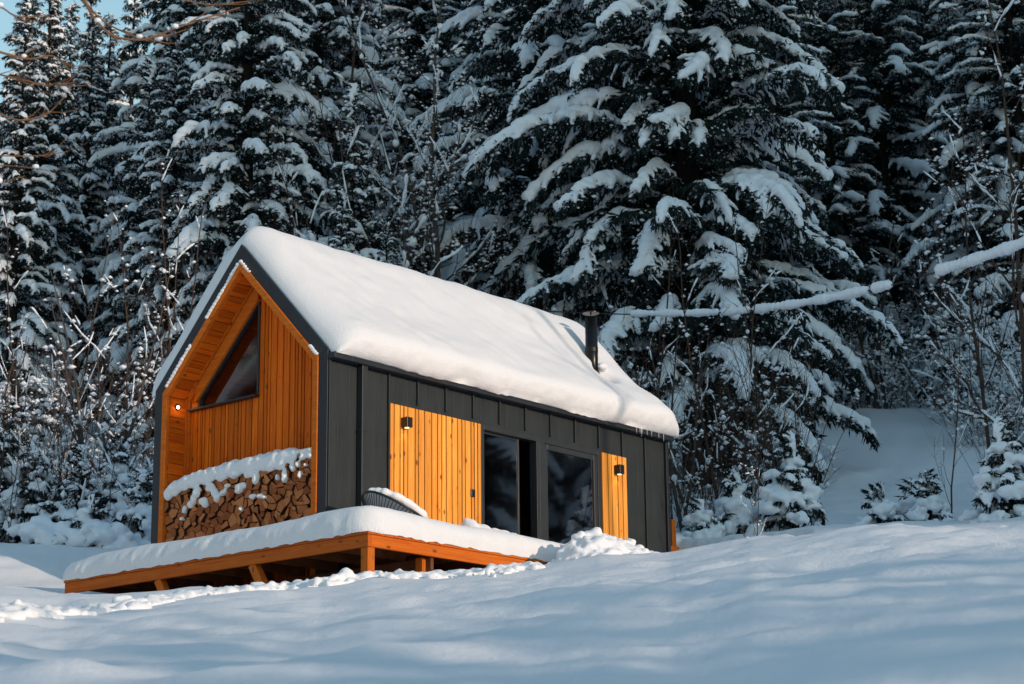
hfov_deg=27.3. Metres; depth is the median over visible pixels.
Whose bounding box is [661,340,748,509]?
twiggy shrub
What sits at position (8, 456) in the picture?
twiggy shrub
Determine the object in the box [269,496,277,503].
firewood log
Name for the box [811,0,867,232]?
spruce tree
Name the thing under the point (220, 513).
firewood log
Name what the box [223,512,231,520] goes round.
firewood log
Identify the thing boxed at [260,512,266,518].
firewood log
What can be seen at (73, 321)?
bare sapling
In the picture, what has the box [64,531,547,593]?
timber deck
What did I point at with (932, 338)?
twiggy shrub
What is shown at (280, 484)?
firewood log
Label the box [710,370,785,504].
twiggy shrub
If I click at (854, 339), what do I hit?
twiggy shrub
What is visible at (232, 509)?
firewood log
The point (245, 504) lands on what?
firewood log
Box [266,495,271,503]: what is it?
firewood log
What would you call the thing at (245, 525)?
firewood log
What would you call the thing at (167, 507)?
firewood log
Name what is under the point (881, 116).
spruce tree
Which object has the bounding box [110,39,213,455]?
spruce tree
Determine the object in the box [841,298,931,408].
twiggy shrub
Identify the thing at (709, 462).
bare sapling
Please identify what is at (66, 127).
spruce tree
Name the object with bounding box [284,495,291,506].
firewood log
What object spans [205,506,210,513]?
firewood log
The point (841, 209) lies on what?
spruce tree
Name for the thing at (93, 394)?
twiggy shrub
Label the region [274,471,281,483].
firewood log
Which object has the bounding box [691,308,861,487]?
twiggy shrub
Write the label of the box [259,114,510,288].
bare tree
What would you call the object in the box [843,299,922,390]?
twiggy shrub
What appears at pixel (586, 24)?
spruce tree
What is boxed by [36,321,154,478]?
twiggy shrub
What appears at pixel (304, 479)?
firewood log
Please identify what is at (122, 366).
twiggy shrub
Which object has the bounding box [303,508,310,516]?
firewood log
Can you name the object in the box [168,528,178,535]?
firewood log
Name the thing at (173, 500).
firewood log
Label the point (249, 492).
firewood log
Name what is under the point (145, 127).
spruce tree
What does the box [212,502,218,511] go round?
firewood log
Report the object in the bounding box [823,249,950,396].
twiggy shrub
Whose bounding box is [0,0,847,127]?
sky
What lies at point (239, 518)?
firewood log
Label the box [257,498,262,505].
firewood log
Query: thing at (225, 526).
firewood log
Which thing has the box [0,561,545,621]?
shovelled snow
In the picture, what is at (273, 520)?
firewood log
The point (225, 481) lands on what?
firewood log
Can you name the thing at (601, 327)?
twiggy shrub
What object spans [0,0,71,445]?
spruce tree
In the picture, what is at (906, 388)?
twiggy shrub
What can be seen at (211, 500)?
firewood log
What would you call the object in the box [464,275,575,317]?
twiggy shrub
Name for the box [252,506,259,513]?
firewood log
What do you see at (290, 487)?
firewood log
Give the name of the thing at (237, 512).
firewood log
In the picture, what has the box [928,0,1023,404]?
spruce tree
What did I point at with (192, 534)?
firewood log
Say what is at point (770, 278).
bare sapling
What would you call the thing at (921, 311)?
twiggy shrub
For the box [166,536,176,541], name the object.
firewood log
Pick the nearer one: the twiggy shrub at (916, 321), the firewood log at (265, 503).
the firewood log at (265, 503)
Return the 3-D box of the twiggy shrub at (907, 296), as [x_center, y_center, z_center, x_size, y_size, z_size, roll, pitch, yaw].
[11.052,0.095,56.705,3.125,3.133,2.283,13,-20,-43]
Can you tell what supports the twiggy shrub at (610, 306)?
on the snowy ground
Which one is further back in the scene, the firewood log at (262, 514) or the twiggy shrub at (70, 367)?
the twiggy shrub at (70, 367)
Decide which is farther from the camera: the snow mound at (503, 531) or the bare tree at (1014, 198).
the bare tree at (1014, 198)
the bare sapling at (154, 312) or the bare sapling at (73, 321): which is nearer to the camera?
the bare sapling at (73, 321)
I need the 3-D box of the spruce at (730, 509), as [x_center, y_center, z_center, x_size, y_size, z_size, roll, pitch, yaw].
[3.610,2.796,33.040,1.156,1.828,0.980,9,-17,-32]
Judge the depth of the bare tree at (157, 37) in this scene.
14.76 m
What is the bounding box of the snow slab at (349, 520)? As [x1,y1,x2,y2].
[63,505,563,580]
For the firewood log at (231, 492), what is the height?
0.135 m
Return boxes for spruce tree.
[0,0,38,253]
[0,0,60,367]
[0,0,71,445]
[0,0,95,421]
[40,0,79,246]
[42,27,120,406]
[49,4,91,307]
[73,13,132,353]
[73,57,186,441]
[74,0,115,150]
[81,0,237,413]
[109,0,159,198]
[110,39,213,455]
[138,0,224,201]
[150,0,334,364]
[194,5,328,270]
[227,0,411,262]
[293,0,434,258]
[313,82,393,262]
[326,188,360,255]
[358,0,490,289]
[363,15,415,102]
[375,218,396,264]
[387,0,500,274]
[402,0,677,370]
[425,3,616,293]
[460,0,904,490]
[577,6,638,296]
[606,28,769,422]
[704,0,882,424]
[725,13,826,386]
[762,0,917,394]
[773,4,822,202]
[801,0,958,384]
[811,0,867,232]
[834,0,951,354]
[850,0,953,297]
[898,0,1023,407]
[903,0,1006,384]
[923,0,1023,383]
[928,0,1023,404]
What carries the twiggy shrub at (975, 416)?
on the snowy ground
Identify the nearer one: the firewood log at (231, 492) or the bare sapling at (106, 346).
the firewood log at (231, 492)
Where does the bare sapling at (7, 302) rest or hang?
on the snowy ground
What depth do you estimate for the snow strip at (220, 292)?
27.61 m
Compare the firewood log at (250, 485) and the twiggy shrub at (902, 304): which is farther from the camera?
the twiggy shrub at (902, 304)
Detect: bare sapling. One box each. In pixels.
[0,205,74,458]
[0,321,50,464]
[30,265,194,478]
[49,208,140,478]
[64,195,158,449]
[119,200,219,413]
[122,190,192,456]
[133,150,194,362]
[603,181,700,396]
[641,319,739,531]
[644,209,764,498]
[713,192,810,479]
[719,210,805,468]
[732,427,767,537]
[917,93,1017,454]
[928,301,983,517]
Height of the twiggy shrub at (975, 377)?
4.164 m
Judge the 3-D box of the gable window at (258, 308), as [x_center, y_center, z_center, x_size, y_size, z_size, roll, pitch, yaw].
[-3.796,0.192,27.908,1.330,1.294,0.115,-13,-19,39]
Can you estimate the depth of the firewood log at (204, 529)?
27.02 m
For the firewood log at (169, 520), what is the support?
on the firewood log at (169, 527)
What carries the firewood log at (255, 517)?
on the firewood log
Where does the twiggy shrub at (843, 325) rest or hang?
on the snowy ground
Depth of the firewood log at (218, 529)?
26.84 m
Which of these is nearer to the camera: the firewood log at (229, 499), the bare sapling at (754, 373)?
the firewood log at (229, 499)
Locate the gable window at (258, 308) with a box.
[187,301,260,411]
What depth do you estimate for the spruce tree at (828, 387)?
50.67 m
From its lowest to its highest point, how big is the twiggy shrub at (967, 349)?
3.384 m
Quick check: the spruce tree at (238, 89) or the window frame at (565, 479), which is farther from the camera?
the spruce tree at (238, 89)
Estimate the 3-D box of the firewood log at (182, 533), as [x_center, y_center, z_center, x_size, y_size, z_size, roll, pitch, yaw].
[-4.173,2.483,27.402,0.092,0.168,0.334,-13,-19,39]
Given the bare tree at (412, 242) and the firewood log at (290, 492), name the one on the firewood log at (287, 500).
the firewood log at (290, 492)
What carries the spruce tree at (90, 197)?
on the snowy ground
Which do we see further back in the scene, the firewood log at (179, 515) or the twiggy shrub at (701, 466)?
the twiggy shrub at (701, 466)
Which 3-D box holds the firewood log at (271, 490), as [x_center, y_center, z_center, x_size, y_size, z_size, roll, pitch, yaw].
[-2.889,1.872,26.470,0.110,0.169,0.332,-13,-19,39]
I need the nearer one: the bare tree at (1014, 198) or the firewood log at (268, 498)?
the firewood log at (268, 498)
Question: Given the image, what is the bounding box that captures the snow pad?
[364,487,427,517]
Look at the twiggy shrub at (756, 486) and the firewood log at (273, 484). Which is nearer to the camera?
the firewood log at (273, 484)
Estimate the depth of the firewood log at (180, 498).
27.43 m
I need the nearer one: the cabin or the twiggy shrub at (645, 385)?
the cabin
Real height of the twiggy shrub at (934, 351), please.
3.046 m
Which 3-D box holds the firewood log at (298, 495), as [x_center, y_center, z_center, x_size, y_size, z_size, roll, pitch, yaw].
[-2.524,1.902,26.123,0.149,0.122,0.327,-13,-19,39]
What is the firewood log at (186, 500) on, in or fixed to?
on the firewood log
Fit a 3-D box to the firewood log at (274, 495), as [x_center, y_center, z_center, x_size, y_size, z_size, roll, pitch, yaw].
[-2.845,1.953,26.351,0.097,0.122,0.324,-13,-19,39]
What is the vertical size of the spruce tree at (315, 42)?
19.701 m
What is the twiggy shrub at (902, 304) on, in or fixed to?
on the snowy ground
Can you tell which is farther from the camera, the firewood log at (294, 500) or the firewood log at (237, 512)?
the firewood log at (237, 512)
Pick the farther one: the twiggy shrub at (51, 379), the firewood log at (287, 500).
the twiggy shrub at (51, 379)
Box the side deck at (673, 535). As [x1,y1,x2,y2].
[670,519,679,551]
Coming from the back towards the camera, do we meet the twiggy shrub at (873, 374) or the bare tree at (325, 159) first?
the twiggy shrub at (873, 374)
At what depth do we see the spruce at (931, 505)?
32.65 m
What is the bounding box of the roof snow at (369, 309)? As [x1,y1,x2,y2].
[152,226,678,437]
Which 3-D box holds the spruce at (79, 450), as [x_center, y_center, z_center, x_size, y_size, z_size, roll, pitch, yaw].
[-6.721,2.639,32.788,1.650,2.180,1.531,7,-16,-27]
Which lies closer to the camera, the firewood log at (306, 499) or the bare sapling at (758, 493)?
the firewood log at (306, 499)
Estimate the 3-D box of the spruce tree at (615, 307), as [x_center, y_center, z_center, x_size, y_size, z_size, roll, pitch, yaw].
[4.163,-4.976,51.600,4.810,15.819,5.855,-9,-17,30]
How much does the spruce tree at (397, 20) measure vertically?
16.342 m
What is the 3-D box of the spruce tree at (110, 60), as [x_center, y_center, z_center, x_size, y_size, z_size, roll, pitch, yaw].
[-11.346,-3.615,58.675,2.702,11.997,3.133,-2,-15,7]
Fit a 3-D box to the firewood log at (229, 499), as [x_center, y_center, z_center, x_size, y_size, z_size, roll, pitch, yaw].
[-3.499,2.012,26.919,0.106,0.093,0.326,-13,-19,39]
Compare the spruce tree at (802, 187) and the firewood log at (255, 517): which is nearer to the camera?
the firewood log at (255, 517)
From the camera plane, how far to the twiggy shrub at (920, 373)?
46.45 m
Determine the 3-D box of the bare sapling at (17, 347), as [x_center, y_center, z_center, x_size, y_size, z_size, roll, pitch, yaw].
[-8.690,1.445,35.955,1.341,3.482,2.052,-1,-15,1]
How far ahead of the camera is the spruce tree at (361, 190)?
41.85 m
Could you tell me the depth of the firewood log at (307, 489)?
25.91 m
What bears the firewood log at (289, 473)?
on the firewood log at (290, 482)
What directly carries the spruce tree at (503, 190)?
on the snowy ground
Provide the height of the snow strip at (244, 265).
0.206 m
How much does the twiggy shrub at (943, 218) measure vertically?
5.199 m
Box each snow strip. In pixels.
[165,344,190,387]
[205,263,238,318]
[239,260,250,272]
[308,344,318,354]
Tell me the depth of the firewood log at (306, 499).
25.84 m
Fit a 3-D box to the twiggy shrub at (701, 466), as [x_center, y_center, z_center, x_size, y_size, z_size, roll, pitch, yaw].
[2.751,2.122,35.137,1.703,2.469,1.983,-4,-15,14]
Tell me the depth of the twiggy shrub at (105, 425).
32.38 m
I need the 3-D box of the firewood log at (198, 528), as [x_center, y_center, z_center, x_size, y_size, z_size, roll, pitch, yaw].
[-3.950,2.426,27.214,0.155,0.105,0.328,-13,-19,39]
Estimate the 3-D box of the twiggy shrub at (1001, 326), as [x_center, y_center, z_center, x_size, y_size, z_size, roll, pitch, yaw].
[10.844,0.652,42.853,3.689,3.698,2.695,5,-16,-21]
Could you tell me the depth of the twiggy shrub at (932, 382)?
51.21 m
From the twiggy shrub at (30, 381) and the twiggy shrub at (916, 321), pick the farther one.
the twiggy shrub at (916, 321)
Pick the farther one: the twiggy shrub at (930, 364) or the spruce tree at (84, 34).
the spruce tree at (84, 34)
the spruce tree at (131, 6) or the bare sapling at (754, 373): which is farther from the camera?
the spruce tree at (131, 6)
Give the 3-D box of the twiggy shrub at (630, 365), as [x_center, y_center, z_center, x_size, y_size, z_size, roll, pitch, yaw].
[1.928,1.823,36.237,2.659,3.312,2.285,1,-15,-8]
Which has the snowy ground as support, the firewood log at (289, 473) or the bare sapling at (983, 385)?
the bare sapling at (983, 385)
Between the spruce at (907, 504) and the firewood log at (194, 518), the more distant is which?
the spruce at (907, 504)
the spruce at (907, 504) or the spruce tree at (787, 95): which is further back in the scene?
the spruce tree at (787, 95)
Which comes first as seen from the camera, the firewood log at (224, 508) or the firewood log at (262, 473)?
the firewood log at (262, 473)
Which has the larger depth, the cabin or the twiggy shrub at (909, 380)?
the twiggy shrub at (909, 380)
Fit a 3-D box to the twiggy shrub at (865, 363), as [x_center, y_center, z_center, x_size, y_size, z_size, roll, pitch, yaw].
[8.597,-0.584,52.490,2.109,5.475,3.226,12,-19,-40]
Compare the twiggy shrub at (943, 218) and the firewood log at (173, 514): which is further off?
the twiggy shrub at (943, 218)
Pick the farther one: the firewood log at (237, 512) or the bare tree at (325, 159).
the bare tree at (325, 159)
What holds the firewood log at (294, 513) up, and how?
on the firewood log
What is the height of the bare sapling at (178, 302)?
6.138 m
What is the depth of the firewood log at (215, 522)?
26.91 m
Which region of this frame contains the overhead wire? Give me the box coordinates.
[543,236,1023,317]
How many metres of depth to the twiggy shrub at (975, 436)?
42.73 m
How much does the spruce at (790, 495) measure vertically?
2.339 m
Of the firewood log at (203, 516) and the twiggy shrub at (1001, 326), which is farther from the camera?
the twiggy shrub at (1001, 326)
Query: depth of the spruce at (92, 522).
31.23 m
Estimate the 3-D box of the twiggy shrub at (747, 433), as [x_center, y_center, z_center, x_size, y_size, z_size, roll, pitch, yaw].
[3.566,2.222,33.794,2.276,2.835,1.956,3,-15,-12]
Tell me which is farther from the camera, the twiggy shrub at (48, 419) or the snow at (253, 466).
the twiggy shrub at (48, 419)
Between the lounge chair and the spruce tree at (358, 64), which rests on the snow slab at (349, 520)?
the lounge chair
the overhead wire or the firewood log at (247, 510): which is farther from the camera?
the overhead wire
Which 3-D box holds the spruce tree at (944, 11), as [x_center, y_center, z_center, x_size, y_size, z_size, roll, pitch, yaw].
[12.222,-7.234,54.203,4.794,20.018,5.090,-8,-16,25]
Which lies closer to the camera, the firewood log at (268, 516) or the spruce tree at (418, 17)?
the firewood log at (268, 516)
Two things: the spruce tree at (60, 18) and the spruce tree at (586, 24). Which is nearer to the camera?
the spruce tree at (586, 24)
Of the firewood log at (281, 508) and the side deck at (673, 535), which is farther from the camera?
the side deck at (673, 535)
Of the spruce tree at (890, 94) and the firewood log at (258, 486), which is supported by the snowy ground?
the spruce tree at (890, 94)
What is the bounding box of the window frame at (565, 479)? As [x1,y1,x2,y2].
[481,424,601,543]
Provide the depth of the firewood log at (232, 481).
26.85 m
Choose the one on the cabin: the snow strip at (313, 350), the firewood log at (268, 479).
the snow strip at (313, 350)
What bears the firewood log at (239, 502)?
on the firewood log at (237, 512)
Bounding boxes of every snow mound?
[461,518,526,557]
[492,528,535,558]
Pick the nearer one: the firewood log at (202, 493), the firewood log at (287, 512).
the firewood log at (287, 512)
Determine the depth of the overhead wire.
34.35 m
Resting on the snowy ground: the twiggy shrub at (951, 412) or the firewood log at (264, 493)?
the twiggy shrub at (951, 412)
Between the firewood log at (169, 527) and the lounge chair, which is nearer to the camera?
the lounge chair
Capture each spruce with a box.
[0,397,32,529]
[0,434,63,542]
[18,482,77,544]
[60,443,106,510]
[61,490,116,546]
[90,434,151,520]
[99,467,152,548]
[676,497,724,538]
[714,463,760,535]
[745,428,828,533]
[850,481,906,523]
[894,477,944,520]
[905,468,953,521]
[958,416,1023,522]
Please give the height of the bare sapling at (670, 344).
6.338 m
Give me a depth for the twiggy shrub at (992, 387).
43.56 m
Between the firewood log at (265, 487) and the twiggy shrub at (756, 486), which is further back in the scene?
the twiggy shrub at (756, 486)
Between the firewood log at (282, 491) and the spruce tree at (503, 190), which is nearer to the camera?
the firewood log at (282, 491)
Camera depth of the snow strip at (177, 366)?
27.91 m
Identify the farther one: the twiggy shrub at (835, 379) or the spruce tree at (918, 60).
the spruce tree at (918, 60)
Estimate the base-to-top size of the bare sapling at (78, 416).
5.006 m
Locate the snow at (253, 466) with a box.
[163,447,311,520]
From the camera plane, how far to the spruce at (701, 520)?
32.55 m
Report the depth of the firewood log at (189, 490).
27.37 m
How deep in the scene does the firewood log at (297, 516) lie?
25.89 m
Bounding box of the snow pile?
[547,527,660,563]
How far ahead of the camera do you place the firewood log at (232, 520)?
26.69 m
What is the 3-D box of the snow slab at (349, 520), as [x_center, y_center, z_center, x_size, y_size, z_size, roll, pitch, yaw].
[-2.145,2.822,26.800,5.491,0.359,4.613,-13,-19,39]
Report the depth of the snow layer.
31.96 m
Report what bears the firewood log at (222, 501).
on the firewood log at (224, 508)
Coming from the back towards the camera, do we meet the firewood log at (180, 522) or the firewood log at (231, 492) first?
the firewood log at (180, 522)
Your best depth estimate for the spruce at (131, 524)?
31.44 m
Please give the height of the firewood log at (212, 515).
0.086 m
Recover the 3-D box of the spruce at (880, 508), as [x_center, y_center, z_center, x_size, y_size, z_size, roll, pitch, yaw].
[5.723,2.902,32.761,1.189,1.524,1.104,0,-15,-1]
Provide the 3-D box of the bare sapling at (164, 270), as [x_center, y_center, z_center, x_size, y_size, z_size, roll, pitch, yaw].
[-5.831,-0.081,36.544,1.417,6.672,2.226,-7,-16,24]
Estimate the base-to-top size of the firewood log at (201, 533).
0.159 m
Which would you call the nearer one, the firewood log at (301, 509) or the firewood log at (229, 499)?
the firewood log at (301, 509)
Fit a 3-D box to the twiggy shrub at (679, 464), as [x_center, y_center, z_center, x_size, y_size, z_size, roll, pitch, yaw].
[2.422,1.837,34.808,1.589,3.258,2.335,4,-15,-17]
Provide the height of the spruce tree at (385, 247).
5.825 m
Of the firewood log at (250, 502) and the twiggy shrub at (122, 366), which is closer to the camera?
the firewood log at (250, 502)
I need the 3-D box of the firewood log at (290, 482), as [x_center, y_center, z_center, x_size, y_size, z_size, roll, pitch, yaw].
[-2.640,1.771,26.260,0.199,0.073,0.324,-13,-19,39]
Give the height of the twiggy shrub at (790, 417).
3.591 m
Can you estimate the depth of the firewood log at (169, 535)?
27.46 m
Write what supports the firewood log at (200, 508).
on the firewood log at (199, 513)
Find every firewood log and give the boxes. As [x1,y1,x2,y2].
[164,501,170,512]
[165,516,174,525]
[166,532,177,538]
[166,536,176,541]
[167,523,174,529]
[168,508,179,518]
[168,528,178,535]
[169,497,177,504]
[175,501,180,508]
[176,495,183,505]
[177,513,188,519]
[178,519,183,525]
[179,526,186,538]
[181,496,190,511]
[183,519,192,529]
[186,488,192,493]
[189,530,195,538]
[190,514,198,521]
[192,524,201,532]
[195,510,206,516]
[195,530,205,536]
[196,506,204,510]
[198,491,204,498]
[199,513,207,522]
[202,525,207,532]
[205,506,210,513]
[206,527,212,535]
[207,512,218,519]
[208,496,213,504]
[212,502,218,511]
[212,518,219,526]
[214,524,223,533]
[217,510,223,516]
[218,497,225,506]
[221,502,228,512]
[221,521,229,529]
[222,479,233,488]
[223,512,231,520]
[226,495,235,502]
[227,488,235,497]
[228,477,237,484]
[228,513,236,526]
[230,505,235,512]
[231,523,241,530]
[234,505,243,516]
[235,496,247,506]
[237,515,242,525]
[242,523,249,528]
[243,499,247,508]
[244,490,252,498]
[244,507,252,515]
[246,478,253,489]
[248,499,254,506]
[252,482,268,489]
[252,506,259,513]
[252,512,260,521]
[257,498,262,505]
[259,504,274,511]
[260,470,268,477]
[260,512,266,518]
[261,485,268,490]
[261,491,269,495]
[263,499,268,508]
[264,474,273,484]
[265,511,271,521]
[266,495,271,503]
[268,503,277,510]
[268,516,277,524]
[269,484,273,494]
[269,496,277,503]
[270,482,277,492]
[272,492,278,501]
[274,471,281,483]
[275,482,285,487]
[276,499,289,512]
[277,487,292,495]
[277,494,284,500]
[284,485,295,490]
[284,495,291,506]
[285,508,290,518]
[286,468,291,477]
[286,480,295,484]
[287,490,293,496]
[290,511,297,518]
[292,495,297,505]
[294,489,302,499]
[294,514,302,518]
[295,481,307,487]
[297,476,309,482]
[297,505,310,513]
[299,460,308,469]
[302,494,310,504]
[303,485,310,494]
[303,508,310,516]
[304,467,310,473]
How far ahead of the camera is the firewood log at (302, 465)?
26.07 m
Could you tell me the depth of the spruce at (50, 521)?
31.64 m
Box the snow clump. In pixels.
[598,362,607,371]
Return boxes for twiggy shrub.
[0,318,95,542]
[0,329,153,514]
[0,338,154,495]
[0,344,119,495]
[0,376,103,542]
[2,316,157,477]
[27,376,154,508]
[31,388,153,520]
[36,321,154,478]
[63,342,164,501]
[84,358,163,473]
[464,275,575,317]
[503,279,633,329]
[577,316,674,388]
[623,333,709,446]
[624,360,709,463]
[632,296,764,490]
[636,354,728,527]
[643,363,751,500]
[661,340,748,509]
[666,405,729,515]
[668,390,812,521]
[677,367,796,517]
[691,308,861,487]
[695,331,817,481]
[697,350,818,496]
[706,332,864,499]
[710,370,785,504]
[818,315,893,399]
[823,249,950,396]
[826,212,920,408]
[832,327,903,405]
[833,320,875,404]
[837,305,966,409]
[841,293,921,375]
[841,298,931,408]
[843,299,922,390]
[856,326,935,401]
[863,293,954,377]
[871,295,945,386]
[873,273,1020,425]
[885,196,954,400]
[888,321,983,407]
[889,288,962,386]
[893,329,976,404]
[907,295,944,342]
[910,271,1020,426]
[912,338,959,394]
[914,212,985,392]
[920,268,1023,432]
[926,347,1022,446]
[930,363,1019,456]
[934,314,1023,425]
[935,377,1023,475]
[944,319,1023,437]
[960,393,1023,488]
[972,314,1023,430]
[984,319,1023,430]
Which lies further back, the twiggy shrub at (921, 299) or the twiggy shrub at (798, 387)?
the twiggy shrub at (921, 299)
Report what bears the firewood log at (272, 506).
on the firewood log
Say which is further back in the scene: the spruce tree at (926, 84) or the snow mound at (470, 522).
the spruce tree at (926, 84)
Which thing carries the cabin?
on the snowy ground
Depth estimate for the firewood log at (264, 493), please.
26.38 m
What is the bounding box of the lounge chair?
[361,490,422,516]
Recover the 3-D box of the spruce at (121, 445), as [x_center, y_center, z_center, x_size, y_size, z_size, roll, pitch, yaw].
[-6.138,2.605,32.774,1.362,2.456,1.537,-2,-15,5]
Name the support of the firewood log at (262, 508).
on the firewood log at (262, 514)
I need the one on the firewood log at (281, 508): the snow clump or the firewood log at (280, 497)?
the firewood log at (280, 497)
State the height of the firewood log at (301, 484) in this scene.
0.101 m
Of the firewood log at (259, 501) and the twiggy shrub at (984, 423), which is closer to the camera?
the firewood log at (259, 501)
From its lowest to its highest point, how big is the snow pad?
0.427 m
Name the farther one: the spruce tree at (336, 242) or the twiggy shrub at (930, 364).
the twiggy shrub at (930, 364)
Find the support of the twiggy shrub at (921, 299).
on the snowy ground
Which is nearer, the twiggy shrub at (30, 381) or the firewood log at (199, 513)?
the firewood log at (199, 513)
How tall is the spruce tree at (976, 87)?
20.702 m
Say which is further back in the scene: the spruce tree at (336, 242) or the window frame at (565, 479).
the spruce tree at (336, 242)
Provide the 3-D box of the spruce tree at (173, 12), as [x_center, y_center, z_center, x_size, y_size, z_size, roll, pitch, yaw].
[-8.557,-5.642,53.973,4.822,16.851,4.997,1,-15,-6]
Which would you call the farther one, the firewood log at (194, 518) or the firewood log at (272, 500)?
the firewood log at (194, 518)
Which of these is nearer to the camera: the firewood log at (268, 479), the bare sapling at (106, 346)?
the firewood log at (268, 479)
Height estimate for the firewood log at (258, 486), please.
0.094 m
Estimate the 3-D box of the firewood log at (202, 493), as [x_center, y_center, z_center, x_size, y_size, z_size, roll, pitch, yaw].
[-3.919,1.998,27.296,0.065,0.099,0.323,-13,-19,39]
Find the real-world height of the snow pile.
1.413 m
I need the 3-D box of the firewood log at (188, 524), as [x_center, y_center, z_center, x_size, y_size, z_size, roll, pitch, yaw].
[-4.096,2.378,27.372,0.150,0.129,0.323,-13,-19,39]
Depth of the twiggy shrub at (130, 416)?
37.37 m
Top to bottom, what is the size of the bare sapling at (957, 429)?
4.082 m
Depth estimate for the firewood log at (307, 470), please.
25.99 m
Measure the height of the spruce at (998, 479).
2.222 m
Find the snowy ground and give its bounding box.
[0,375,1023,683]
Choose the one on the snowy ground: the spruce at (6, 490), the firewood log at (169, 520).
the spruce at (6, 490)
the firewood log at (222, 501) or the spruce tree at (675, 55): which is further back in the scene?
the spruce tree at (675, 55)
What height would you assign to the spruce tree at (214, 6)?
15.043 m
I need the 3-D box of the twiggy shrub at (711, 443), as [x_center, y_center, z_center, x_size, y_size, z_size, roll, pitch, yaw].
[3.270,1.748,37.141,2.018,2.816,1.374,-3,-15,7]
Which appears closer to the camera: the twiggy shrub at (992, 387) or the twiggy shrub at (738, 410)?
the twiggy shrub at (738, 410)
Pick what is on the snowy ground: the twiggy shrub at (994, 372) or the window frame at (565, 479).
the twiggy shrub at (994, 372)
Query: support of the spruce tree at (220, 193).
on the snowy ground
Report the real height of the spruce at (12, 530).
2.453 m
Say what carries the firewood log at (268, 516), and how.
on the firewood log
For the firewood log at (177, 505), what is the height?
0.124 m
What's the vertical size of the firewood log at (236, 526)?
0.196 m
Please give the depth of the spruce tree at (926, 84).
59.73 m
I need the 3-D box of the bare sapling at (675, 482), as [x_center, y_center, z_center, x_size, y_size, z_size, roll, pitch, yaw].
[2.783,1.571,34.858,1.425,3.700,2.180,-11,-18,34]
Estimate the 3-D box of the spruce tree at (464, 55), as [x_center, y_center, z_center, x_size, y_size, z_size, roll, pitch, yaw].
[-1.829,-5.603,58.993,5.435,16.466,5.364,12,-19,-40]
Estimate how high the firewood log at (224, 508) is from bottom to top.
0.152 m
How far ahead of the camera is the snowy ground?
11.91 m
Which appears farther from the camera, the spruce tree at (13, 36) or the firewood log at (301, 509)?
the spruce tree at (13, 36)
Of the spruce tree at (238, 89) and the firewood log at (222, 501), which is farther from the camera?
the spruce tree at (238, 89)
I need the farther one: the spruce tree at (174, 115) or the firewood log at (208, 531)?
the spruce tree at (174, 115)
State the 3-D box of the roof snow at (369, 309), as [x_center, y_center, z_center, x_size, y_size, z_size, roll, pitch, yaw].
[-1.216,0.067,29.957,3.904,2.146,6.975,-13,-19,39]
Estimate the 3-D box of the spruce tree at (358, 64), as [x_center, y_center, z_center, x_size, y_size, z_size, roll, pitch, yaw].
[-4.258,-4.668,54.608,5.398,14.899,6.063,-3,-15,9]
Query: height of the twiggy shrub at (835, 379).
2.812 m
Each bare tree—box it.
[0,0,260,182]
[150,0,469,349]
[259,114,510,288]
[318,0,547,286]
[903,0,1023,471]
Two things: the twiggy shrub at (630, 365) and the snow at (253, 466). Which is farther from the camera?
the twiggy shrub at (630, 365)
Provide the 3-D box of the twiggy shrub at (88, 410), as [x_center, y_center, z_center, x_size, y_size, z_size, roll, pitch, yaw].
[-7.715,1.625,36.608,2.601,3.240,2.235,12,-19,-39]
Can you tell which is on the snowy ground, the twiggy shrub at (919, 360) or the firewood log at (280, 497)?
the twiggy shrub at (919, 360)
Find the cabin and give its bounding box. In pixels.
[151,244,673,586]
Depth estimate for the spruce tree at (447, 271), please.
50.08 m
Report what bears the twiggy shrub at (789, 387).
on the snowy ground
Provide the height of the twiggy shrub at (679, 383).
4.125 m
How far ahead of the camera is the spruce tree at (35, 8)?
57.18 m
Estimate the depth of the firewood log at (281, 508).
26.14 m
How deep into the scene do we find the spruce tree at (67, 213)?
51.22 m
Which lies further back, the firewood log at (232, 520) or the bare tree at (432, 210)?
the bare tree at (432, 210)

